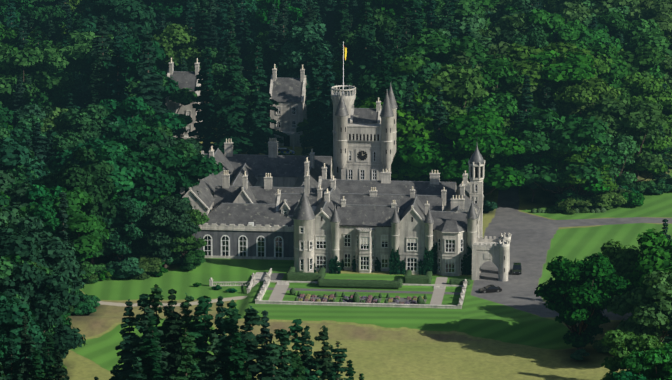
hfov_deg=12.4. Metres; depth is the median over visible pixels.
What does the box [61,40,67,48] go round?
conifer tree
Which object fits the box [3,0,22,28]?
conifer tree
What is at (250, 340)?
larch tree
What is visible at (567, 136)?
broad tree
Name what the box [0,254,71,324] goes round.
broad tree
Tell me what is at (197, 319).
conifer tree
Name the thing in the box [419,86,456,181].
conifer tree
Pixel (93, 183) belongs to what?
broad tree
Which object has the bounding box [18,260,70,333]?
broad tree
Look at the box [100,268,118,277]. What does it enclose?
shrub
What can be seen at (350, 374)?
conifer tree
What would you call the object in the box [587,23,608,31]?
broad tree
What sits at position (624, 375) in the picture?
broad tree
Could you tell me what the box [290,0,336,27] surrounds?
broad tree
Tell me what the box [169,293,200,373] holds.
larch tree
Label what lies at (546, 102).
conifer tree
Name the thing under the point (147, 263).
shrub
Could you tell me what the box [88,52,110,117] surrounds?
conifer tree
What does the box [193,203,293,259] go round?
castle ballroom
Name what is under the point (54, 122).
broad tree
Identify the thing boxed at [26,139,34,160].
conifer tree
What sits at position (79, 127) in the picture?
broad tree
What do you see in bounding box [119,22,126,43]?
conifer tree
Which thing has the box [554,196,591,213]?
shrub
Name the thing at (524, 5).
broad tree
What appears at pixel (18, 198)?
broad tree
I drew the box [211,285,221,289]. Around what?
shrub
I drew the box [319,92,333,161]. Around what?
conifer tree
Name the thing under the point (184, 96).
broad tree
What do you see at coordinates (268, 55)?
conifer tree
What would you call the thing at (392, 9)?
broad tree
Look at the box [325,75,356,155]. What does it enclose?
conifer tree
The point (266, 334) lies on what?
conifer tree
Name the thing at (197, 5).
broad tree
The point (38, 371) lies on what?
conifer tree
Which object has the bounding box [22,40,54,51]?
broad tree
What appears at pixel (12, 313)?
broad tree
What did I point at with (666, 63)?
broad tree
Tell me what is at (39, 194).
broad tree
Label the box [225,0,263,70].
broad tree
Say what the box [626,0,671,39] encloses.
broad tree
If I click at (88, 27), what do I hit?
broad tree
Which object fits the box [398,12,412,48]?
conifer tree
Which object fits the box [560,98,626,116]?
broad tree
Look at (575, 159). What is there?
broad tree
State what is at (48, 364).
conifer tree
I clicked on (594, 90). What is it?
broad tree
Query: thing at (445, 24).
conifer tree
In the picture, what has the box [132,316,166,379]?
conifer tree
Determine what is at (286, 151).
estate car
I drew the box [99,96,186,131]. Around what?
broad tree
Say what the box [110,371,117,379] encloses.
larch tree
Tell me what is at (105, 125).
conifer tree
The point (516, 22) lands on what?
broad tree
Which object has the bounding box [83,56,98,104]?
conifer tree
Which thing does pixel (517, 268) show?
suv
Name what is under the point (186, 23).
conifer tree
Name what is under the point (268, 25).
conifer tree
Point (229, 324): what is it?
larch tree
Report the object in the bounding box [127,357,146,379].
larch tree
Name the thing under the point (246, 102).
broad tree
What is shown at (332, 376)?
conifer tree
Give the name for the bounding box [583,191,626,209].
shrub
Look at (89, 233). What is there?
broad tree
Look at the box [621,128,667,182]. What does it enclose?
broad tree
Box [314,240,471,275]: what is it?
ivy on walls
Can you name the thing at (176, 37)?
broad tree
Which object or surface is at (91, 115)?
broad tree
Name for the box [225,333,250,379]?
conifer tree
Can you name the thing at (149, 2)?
conifer tree
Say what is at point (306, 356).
conifer tree
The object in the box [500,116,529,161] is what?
broad tree
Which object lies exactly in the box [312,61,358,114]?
broad tree
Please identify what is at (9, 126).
broad tree
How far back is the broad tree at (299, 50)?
808.00 m
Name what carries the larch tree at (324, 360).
on the ground
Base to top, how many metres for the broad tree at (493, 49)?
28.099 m
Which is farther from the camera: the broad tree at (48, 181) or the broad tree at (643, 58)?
the broad tree at (643, 58)
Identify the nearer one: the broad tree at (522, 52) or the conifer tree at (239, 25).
the broad tree at (522, 52)
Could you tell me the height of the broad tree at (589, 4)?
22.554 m
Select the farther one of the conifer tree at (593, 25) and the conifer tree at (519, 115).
the conifer tree at (593, 25)
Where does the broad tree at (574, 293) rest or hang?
on the ground
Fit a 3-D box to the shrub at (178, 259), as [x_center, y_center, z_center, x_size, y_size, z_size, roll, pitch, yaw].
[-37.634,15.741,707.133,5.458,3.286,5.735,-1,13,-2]
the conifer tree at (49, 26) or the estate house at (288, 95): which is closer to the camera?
the estate house at (288, 95)
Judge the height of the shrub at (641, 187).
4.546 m
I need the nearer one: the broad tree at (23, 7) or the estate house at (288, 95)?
the estate house at (288, 95)
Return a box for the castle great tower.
[331,42,397,179]
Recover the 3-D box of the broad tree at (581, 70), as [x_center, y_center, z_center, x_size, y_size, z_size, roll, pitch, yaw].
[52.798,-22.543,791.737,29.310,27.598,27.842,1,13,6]
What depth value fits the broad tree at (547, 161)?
759.67 m
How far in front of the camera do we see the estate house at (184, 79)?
799.17 m
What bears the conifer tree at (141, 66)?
on the ground
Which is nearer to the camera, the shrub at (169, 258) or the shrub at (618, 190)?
the shrub at (169, 258)
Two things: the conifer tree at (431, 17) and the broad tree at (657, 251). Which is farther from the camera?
the conifer tree at (431, 17)
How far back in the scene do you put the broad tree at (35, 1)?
866.76 m
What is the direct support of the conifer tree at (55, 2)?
on the ground
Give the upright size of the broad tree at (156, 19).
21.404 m
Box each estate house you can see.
[166,58,202,142]
[269,64,306,149]
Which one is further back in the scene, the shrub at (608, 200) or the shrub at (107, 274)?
the shrub at (608, 200)
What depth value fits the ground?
666.49 m
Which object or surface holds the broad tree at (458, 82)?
on the ground
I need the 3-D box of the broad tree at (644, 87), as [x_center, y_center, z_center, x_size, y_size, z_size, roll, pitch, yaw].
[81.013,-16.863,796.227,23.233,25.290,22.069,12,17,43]
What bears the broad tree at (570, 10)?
on the ground
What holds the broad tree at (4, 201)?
on the ground
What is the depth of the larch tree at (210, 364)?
582.57 m
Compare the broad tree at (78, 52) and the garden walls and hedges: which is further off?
the broad tree at (78, 52)
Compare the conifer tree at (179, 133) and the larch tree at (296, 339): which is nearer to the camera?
the larch tree at (296, 339)
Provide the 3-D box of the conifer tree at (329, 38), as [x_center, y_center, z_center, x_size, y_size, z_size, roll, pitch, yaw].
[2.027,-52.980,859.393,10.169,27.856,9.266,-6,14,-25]
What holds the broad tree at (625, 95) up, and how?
on the ground
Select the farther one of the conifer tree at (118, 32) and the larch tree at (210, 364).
the conifer tree at (118, 32)
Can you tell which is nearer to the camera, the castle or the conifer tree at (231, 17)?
the castle
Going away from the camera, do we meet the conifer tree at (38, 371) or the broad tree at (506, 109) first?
the conifer tree at (38, 371)
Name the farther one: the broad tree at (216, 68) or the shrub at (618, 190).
the broad tree at (216, 68)
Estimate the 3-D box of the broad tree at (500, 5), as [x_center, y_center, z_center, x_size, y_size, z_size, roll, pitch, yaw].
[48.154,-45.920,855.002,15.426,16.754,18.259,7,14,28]
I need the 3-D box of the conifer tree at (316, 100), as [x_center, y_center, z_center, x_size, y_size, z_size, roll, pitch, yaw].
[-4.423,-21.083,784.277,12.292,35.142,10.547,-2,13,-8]
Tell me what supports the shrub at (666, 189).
on the ground
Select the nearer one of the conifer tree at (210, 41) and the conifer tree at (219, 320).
the conifer tree at (219, 320)
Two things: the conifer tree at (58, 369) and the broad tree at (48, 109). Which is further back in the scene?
the broad tree at (48, 109)
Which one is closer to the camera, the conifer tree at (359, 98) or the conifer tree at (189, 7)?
the conifer tree at (359, 98)
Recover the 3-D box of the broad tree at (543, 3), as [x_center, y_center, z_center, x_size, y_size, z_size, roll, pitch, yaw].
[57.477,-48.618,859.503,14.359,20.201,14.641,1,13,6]
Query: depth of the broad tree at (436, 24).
816.99 m
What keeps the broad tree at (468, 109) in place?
on the ground
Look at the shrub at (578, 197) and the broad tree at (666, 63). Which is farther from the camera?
the broad tree at (666, 63)
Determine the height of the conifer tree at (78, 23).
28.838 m
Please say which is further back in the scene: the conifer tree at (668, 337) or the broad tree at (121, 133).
the broad tree at (121, 133)
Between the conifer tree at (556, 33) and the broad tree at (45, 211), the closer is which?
the broad tree at (45, 211)
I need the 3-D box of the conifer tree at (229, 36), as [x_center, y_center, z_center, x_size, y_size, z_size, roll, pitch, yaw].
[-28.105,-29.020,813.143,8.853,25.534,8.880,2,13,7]
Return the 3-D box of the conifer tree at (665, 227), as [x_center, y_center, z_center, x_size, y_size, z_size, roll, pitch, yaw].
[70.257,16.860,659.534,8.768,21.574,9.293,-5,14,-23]
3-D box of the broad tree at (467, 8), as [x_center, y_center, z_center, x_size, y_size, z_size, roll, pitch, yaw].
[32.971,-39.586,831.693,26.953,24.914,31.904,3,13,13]
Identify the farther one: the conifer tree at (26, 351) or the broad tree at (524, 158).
the broad tree at (524, 158)
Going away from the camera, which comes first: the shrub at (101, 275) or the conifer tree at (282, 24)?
the shrub at (101, 275)
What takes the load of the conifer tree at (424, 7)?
on the ground
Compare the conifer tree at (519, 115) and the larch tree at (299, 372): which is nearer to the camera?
the larch tree at (299, 372)
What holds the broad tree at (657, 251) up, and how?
on the ground
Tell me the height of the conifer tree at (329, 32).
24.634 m
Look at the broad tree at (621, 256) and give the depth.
650.22 m
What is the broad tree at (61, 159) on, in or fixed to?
on the ground
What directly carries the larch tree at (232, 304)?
on the ground
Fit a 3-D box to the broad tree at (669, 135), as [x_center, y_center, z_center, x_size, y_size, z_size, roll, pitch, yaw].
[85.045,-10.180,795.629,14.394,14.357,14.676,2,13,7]
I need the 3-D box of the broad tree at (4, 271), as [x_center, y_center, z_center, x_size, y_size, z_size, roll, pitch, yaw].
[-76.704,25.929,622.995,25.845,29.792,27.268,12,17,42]
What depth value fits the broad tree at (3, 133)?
724.46 m
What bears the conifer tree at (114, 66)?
on the ground
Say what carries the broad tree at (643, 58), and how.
on the ground
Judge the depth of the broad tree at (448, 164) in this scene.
751.28 m
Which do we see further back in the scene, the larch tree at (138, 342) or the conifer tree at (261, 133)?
the conifer tree at (261, 133)
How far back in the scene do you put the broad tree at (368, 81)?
770.52 m
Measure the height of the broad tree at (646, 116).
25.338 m
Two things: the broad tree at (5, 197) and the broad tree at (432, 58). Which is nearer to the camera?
the broad tree at (5, 197)
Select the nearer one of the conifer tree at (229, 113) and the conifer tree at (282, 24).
the conifer tree at (229, 113)
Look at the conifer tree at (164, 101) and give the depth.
823.75 m
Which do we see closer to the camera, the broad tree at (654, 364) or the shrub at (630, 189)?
the broad tree at (654, 364)
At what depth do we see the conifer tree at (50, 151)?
732.74 m
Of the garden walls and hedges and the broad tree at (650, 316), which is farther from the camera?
the garden walls and hedges
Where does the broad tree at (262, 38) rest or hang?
on the ground
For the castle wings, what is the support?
on the ground
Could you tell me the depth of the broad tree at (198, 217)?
702.30 m
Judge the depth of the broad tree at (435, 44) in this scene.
786.30 m
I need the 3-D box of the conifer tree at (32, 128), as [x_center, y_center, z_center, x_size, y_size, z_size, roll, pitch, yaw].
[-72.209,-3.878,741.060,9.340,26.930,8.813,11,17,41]
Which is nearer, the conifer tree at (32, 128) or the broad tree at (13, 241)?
the broad tree at (13, 241)
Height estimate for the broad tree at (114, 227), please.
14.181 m
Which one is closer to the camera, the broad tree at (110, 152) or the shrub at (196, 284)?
the shrub at (196, 284)
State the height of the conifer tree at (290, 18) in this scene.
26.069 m
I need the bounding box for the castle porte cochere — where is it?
[472,232,510,280]
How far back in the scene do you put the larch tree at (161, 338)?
596.69 m
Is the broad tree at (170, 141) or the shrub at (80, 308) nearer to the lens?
the shrub at (80, 308)
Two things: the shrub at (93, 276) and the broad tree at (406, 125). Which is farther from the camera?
the broad tree at (406, 125)
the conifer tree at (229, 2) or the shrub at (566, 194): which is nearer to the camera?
the shrub at (566, 194)
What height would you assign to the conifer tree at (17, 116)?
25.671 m
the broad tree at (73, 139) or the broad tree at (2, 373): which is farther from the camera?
the broad tree at (73, 139)
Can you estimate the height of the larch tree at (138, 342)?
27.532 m
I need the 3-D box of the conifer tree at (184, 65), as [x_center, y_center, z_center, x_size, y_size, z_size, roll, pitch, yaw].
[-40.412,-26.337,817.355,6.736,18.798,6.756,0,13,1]
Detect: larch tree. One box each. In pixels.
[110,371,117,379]
[116,306,169,379]
[124,294,161,379]
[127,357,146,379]
[138,284,170,379]
[158,305,181,374]
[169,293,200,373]
[169,374,176,379]
[175,328,199,379]
[181,296,220,376]
[189,363,204,379]
[198,332,223,379]
[216,308,244,379]
[219,299,241,375]
[236,305,280,379]
[243,369,251,379]
[261,341,286,379]
[262,328,292,378]
[283,319,322,379]
[290,351,305,379]
[310,325,336,379]
[327,341,351,379]
[359,373,363,379]
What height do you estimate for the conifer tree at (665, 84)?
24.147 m
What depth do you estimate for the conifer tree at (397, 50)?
783.25 m
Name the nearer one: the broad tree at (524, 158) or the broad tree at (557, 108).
the broad tree at (524, 158)
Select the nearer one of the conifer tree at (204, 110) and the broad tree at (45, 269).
the broad tree at (45, 269)
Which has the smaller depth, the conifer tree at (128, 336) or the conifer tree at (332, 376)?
the conifer tree at (332, 376)
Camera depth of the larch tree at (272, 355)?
579.48 m
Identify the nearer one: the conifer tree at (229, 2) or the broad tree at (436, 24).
the broad tree at (436, 24)
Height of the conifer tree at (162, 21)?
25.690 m
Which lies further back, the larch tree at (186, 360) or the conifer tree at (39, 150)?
the conifer tree at (39, 150)
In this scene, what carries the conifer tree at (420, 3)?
on the ground
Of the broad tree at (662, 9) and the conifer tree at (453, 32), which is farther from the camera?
the broad tree at (662, 9)
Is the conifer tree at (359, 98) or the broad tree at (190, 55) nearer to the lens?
the conifer tree at (359, 98)
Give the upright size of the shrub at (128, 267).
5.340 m
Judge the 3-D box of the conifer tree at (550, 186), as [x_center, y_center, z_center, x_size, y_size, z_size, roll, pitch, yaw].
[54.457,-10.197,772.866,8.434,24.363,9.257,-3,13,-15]
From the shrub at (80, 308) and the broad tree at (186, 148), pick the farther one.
the broad tree at (186, 148)
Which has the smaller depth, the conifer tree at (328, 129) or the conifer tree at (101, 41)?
the conifer tree at (328, 129)
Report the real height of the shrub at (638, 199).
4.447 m
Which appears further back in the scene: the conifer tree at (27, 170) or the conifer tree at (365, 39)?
the conifer tree at (365, 39)
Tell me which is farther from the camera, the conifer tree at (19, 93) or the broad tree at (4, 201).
the conifer tree at (19, 93)
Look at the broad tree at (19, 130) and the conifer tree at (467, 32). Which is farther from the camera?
the conifer tree at (467, 32)
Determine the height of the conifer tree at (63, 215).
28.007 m
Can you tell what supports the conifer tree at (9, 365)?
on the ground
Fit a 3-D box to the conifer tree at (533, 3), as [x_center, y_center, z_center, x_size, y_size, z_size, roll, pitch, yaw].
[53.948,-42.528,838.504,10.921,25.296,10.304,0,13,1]
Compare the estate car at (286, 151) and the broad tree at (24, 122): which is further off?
the estate car at (286, 151)
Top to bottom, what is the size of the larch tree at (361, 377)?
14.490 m
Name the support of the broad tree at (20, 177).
on the ground
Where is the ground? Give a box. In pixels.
[40,2,671,379]
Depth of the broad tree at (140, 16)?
830.14 m
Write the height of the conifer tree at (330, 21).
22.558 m
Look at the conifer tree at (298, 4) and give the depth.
850.31 m
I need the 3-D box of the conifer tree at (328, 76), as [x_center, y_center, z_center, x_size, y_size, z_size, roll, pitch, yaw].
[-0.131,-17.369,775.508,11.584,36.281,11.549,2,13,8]
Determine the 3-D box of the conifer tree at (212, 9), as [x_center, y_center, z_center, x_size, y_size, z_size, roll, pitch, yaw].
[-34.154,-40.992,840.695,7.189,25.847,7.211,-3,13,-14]
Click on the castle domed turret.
(476, 162)
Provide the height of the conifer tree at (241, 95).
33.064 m
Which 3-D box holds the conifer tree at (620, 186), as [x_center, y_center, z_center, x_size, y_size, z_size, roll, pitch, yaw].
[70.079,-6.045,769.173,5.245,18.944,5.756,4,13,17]
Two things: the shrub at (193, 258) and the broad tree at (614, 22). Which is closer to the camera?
the shrub at (193, 258)
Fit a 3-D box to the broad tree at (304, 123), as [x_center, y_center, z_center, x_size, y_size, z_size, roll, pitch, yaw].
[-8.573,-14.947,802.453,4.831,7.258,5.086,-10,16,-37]
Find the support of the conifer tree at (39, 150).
on the ground
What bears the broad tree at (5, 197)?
on the ground
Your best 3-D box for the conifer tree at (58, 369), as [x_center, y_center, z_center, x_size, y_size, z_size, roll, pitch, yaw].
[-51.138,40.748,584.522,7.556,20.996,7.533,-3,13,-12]
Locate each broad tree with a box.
[0,0,43,38]
[0,24,37,68]
[0,43,74,108]
[0,104,13,131]
[0,123,33,155]
[0,134,53,187]
[0,170,45,210]
[0,193,21,215]
[0,207,29,232]
[0,225,56,272]
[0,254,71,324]
[0,256,29,309]
[0,259,86,359]
[0,292,46,375]
[0,342,6,376]
[0,362,5,379]
[1,109,13,129]
[1,191,11,208]
[4,0,54,9]
[4,164,38,190]
[4,215,85,291]
[5,124,57,147]
[11,114,51,147]
[12,104,70,124]
[18,184,66,213]
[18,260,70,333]
[19,187,108,261]
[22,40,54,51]
[23,85,72,110]
[24,195,86,259]
[26,0,81,40]
[28,24,68,42]
[36,172,58,189]
[40,107,69,135]
[41,104,55,113]
[46,135,112,172]
[47,130,84,162]
[48,67,80,106]
[49,147,119,264]
[53,30,113,73]
[57,104,108,138]
[58,0,88,15]
[58,22,97,72]
[59,124,92,142]
[70,0,157,42]
[70,158,118,195]
[75,212,103,264]
[80,140,148,255]
[82,36,180,107]
[97,194,120,261]
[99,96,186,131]
[99,122,140,142]
[102,195,149,261]
[113,224,136,254]
[115,128,223,207]
[124,75,197,135]
[130,106,167,130]
[130,188,172,253]
[131,131,202,170]
[134,194,198,267]
[141,139,216,185]
[144,125,172,135]
[149,0,206,23]
[150,23,201,67]
[152,13,160,24]
[155,47,200,76]
[158,12,180,25]
[162,208,209,257]
[192,0,226,38]
[194,47,231,102]
[202,65,266,116]
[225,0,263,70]
[244,31,289,68]
[255,0,303,33]
[260,55,286,86]
[277,20,348,115]
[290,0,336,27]
[297,119,311,141]
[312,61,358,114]
[337,9,402,71]
[354,57,460,117]
[355,82,504,180]
[363,0,443,25]
[373,27,489,75]
[389,47,442,64]
[389,55,467,105]
[391,106,525,194]
[410,0,493,34]
[417,63,488,122]
[423,14,463,37]
[430,14,493,46]
[448,41,559,116]
[463,106,518,188]
[466,0,501,8]
[473,13,531,44]
[473,54,549,112]
[477,93,518,135]
[482,28,545,52]
[484,0,511,12]
[488,0,542,34]
[498,49,597,119]
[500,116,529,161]
[502,3,529,12]
[505,41,597,118]
[509,27,548,48]
[510,108,623,199]
[516,153,541,201]
[526,8,587,48]
[531,0,552,13]
[532,148,618,195]
[534,252,630,349]
[544,0,639,23]
[544,145,618,196]
[545,114,584,131]
[551,75,620,117]
[551,90,563,116]
[553,48,613,87]
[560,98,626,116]
[563,42,629,88]
[571,27,623,51]
[578,0,629,26]
[583,40,669,94]
[584,97,667,173]
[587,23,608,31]
[594,134,639,192]
[596,10,632,38]
[599,330,666,379]
[600,239,643,298]
[604,269,671,342]
[609,370,646,379]
[613,19,671,57]
[615,72,671,147]
[617,87,632,105]
[620,341,671,379]
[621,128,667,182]
[621,228,671,313]
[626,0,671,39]
[626,71,656,93]
[635,0,653,17]
[644,57,670,78]
[653,129,671,175]
[654,55,671,88]
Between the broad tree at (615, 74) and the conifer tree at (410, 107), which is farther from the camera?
the broad tree at (615, 74)
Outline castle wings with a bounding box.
[180,138,332,244]
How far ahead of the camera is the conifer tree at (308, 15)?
822.35 m
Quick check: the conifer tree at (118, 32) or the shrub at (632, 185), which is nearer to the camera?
the shrub at (632, 185)
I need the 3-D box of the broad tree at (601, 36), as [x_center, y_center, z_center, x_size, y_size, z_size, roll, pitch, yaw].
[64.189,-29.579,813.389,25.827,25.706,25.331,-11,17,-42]
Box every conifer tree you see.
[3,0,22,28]
[3,339,18,379]
[12,76,26,110]
[13,111,19,127]
[15,315,40,379]
[18,15,29,68]
[22,163,34,186]
[24,74,33,101]
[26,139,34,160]
[29,119,37,158]
[30,350,48,379]
[32,122,50,165]
[33,26,41,47]
[41,332,57,379]
[44,125,56,172]
[46,12,57,44]
[51,0,62,23]
[52,352,66,379]
[54,191,77,304]
[57,0,70,21]
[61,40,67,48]
[66,93,73,110]
[74,14,81,32]
[78,16,111,110]
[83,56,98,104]
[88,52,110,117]
[99,119,109,134]
[105,36,128,102]
[109,299,139,379]
[111,22,124,55]
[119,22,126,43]
[131,31,175,134]
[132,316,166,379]
[136,44,149,81]
[144,0,166,18]
[158,11,166,69]
[158,47,165,106]
[159,289,184,379]
[175,116,183,138]
[179,56,187,71]
[180,0,196,36]
[180,0,200,48]
[184,16,192,35]
[185,48,224,153]
[193,307,210,358]
[195,0,217,101]
[204,0,219,41]
[204,38,253,153]
[206,24,218,109]
[208,0,226,34]
[210,0,229,62]
[211,296,227,375]
[221,50,251,153]
[222,31,231,66]
[223,5,239,54]
[225,0,251,53]
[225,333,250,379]
[232,0,252,75]
[240,17,254,81]
[241,41,286,154]
[253,41,273,115]
[256,310,276,378]
[259,57,270,116]
[267,4,280,65]
[267,12,274,30]
[272,0,289,66]
[278,0,293,41]
[290,0,306,27]
[296,39,326,155]
[298,0,313,62]
[299,325,317,379]
[301,142,307,155]
[307,16,324,109]
[310,0,325,38]
[312,50,335,155]
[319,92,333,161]
[324,0,343,47]
[324,2,357,39]
[325,10,331,29]
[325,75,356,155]
[329,367,335,379]
[331,0,351,60]
[339,25,355,63]
[345,0,385,83]
[345,360,355,379]
[354,82,363,107]
[376,61,401,180]
[380,48,394,81]
[390,26,403,63]
[395,82,420,180]
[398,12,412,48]
[403,0,425,38]
[411,0,423,23]
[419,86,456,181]
[423,0,433,10]
[427,0,437,32]
[438,0,452,30]
[448,23,458,42]
[464,26,474,37]
[513,110,528,186]
[515,75,535,129]
[528,0,537,8]
[535,75,560,127]
[543,102,558,194]
[553,31,558,45]
[588,17,597,29]
[613,129,623,188]
[615,32,624,47]
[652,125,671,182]
[660,219,671,240]
[661,83,668,122]
[662,302,671,343]
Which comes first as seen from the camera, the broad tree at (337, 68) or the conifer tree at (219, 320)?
the conifer tree at (219, 320)
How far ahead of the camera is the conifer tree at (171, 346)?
594.45 m
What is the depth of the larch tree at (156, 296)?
597.71 m
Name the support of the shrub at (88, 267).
on the ground
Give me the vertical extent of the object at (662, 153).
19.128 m
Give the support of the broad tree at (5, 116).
on the ground
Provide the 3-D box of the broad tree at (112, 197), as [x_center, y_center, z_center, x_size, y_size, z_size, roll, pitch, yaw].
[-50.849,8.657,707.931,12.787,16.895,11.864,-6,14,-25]
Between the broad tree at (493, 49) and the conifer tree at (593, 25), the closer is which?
the broad tree at (493, 49)
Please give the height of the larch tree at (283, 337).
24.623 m
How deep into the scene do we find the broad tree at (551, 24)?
807.29 m
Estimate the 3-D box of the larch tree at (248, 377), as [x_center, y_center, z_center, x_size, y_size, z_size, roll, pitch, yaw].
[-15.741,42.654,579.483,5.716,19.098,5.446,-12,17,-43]
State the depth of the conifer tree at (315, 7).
839.54 m
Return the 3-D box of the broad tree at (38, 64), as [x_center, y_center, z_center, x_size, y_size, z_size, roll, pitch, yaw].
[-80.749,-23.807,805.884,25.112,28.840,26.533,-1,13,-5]
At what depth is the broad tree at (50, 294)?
623.39 m
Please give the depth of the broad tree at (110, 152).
705.82 m
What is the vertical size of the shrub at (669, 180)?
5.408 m
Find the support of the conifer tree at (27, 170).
on the ground
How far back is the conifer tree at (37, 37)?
807.64 m
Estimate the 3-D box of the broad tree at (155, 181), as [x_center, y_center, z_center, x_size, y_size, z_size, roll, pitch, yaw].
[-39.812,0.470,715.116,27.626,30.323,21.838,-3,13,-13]
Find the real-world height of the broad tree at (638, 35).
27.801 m
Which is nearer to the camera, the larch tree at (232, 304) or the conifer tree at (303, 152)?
the larch tree at (232, 304)
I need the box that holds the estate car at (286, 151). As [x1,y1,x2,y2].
[278,148,294,154]
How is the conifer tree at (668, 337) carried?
on the ground
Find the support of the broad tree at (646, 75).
on the ground
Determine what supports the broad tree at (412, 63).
on the ground
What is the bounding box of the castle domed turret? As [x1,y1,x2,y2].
[468,144,484,235]
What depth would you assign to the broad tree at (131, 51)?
794.62 m
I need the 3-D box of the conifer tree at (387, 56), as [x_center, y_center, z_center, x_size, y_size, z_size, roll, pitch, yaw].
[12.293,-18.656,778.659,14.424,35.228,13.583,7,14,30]
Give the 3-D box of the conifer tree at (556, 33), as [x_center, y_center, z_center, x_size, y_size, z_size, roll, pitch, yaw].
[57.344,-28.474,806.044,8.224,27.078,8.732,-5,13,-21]
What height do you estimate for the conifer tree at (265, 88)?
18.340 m
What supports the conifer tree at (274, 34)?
on the ground
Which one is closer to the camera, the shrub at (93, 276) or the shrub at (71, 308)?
the shrub at (71, 308)
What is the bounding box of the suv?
[513,263,521,273]
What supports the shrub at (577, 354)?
on the ground
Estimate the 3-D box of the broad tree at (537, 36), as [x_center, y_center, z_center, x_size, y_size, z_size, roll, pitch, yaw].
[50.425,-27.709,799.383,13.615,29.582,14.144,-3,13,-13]
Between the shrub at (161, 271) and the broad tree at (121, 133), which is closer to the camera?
the shrub at (161, 271)
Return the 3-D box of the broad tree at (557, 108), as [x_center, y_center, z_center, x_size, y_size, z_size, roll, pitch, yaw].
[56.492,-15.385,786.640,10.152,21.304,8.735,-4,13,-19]
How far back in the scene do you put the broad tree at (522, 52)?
787.32 m
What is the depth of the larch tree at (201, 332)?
592.95 m
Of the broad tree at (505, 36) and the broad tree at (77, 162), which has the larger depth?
the broad tree at (505, 36)
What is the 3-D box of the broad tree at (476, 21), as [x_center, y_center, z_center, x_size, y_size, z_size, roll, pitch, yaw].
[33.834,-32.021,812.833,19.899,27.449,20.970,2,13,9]
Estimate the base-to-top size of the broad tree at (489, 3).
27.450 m
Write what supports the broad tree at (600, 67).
on the ground
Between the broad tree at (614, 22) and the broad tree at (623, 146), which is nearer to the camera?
the broad tree at (623, 146)
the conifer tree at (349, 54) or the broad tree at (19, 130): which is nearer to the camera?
the broad tree at (19, 130)
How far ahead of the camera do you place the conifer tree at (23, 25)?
829.59 m
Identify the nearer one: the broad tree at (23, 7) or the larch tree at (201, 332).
the larch tree at (201, 332)
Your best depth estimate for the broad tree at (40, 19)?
848.11 m
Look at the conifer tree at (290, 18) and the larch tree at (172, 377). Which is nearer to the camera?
the larch tree at (172, 377)
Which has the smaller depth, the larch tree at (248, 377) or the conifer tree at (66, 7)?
the larch tree at (248, 377)
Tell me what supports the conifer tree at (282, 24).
on the ground
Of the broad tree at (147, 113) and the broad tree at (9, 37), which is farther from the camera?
the broad tree at (9, 37)
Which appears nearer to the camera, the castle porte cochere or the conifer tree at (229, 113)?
the castle porte cochere
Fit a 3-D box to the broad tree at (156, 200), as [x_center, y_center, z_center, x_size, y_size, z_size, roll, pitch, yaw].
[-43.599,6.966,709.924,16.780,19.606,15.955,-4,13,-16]
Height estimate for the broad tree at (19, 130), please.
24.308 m
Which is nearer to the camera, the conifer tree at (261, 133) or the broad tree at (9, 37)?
the conifer tree at (261, 133)
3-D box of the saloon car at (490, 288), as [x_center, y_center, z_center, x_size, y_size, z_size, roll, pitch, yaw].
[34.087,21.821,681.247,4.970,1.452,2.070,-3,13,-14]
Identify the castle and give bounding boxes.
[292,169,483,275]
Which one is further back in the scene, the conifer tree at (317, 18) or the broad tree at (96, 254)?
the conifer tree at (317, 18)
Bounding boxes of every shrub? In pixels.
[68,305,73,314]
[72,302,96,314]
[73,289,83,305]
[75,261,106,282]
[76,294,100,306]
[83,274,98,281]
[95,270,106,279]
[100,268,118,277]
[105,256,145,278]
[105,267,117,279]
[127,254,160,279]
[149,265,167,276]
[164,253,176,263]
[173,256,181,261]
[178,248,205,269]
[193,282,200,286]
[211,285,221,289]
[225,288,236,292]
[483,200,497,211]
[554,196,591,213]
[555,188,591,200]
[557,190,585,200]
[570,348,589,359]
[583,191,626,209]
[613,188,631,206]
[620,192,644,206]
[621,186,634,191]
[627,182,647,191]
[635,180,666,193]
[652,178,671,193]
[660,176,671,190]
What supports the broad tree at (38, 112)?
on the ground
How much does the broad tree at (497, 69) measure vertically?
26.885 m
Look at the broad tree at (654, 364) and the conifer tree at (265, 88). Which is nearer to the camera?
the broad tree at (654, 364)
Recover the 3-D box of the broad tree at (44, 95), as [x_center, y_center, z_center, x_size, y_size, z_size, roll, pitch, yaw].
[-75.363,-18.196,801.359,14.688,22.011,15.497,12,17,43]
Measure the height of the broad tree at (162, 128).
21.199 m
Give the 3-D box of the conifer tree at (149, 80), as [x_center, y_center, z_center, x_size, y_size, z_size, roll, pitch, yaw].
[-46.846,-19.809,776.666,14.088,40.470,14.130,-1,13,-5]
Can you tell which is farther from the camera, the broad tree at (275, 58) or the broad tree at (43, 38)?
the broad tree at (43, 38)
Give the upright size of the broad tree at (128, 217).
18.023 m
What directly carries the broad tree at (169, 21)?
on the ground
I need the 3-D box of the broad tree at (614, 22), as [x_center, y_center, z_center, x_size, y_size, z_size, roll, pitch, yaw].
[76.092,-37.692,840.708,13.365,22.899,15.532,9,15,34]
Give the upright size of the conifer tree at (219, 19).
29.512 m
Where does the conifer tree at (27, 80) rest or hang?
on the ground
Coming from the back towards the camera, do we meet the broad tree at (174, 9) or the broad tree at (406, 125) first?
the broad tree at (174, 9)
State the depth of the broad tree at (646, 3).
850.80 m
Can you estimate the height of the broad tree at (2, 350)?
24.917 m
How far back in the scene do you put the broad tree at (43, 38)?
846.90 m
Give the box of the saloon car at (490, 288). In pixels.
[478,285,501,292]
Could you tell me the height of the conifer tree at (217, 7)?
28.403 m
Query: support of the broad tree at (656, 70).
on the ground
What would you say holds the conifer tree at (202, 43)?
on the ground
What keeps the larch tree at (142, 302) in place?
on the ground
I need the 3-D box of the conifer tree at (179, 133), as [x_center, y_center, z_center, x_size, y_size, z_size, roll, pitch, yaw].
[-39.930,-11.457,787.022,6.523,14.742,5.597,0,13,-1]
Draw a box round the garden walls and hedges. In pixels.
[209,207,605,308]
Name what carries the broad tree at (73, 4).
on the ground
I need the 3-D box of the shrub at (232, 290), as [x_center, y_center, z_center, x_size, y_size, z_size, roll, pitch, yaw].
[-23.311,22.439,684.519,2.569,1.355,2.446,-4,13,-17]
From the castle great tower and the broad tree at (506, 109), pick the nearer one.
the castle great tower

